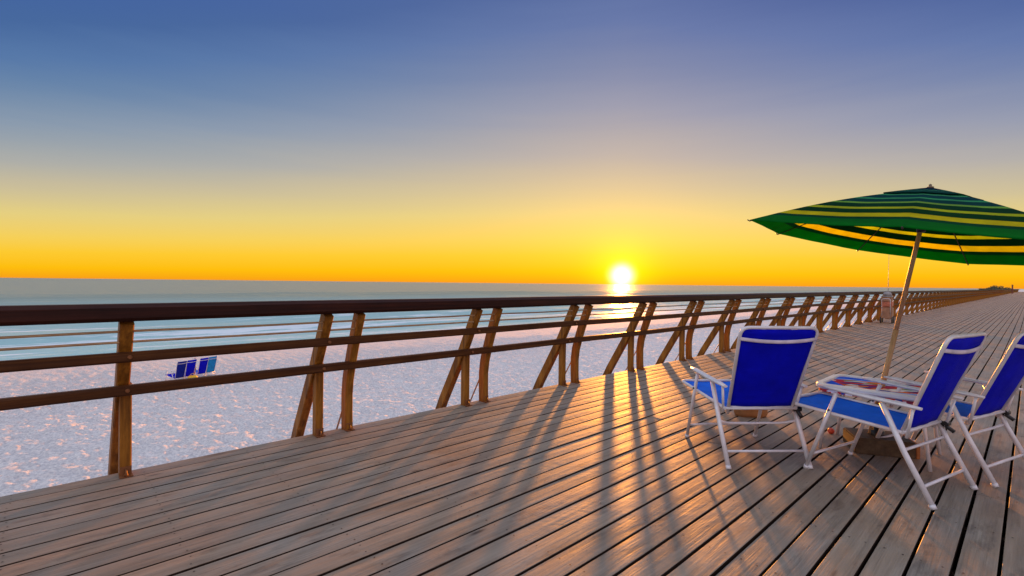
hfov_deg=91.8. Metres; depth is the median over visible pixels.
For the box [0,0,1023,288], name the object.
sky
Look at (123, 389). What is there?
railing
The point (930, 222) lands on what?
beach umbrella
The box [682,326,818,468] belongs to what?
folding chair
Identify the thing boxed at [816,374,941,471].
beach table
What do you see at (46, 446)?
beach sand
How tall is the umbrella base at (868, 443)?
0.220 m
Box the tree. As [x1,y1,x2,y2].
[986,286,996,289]
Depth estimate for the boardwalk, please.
2.91 m
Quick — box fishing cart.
[880,265,894,322]
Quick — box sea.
[0,278,1023,360]
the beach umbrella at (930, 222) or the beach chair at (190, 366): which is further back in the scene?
the beach chair at (190, 366)
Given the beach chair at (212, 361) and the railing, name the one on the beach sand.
the beach chair at (212, 361)
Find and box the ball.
[827,428,834,433]
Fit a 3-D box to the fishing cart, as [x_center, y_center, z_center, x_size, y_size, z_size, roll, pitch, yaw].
[13.170,-0.055,17.394,0.357,2.565,0.721,1,1,43]
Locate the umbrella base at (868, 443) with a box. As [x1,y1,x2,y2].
[843,427,919,458]
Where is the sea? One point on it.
(37, 291)
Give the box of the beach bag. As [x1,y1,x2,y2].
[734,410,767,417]
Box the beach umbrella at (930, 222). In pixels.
[747,184,1023,433]
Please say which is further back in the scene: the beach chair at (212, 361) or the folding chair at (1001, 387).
the beach chair at (212, 361)
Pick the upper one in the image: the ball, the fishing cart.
the fishing cart
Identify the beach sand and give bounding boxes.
[0,290,1023,496]
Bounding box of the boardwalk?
[0,292,1023,575]
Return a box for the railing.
[0,289,1018,478]
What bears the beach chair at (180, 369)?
on the beach sand
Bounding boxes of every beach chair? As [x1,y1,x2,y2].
[165,360,186,380]
[175,359,196,378]
[187,357,208,377]
[197,356,217,375]
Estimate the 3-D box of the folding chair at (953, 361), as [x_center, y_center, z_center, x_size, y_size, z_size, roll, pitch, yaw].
[2.417,0.756,3.316,0.623,0.994,0.988,0,1,-30]
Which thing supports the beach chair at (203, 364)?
on the beach sand
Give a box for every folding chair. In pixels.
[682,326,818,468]
[795,332,986,509]
[875,332,1023,487]

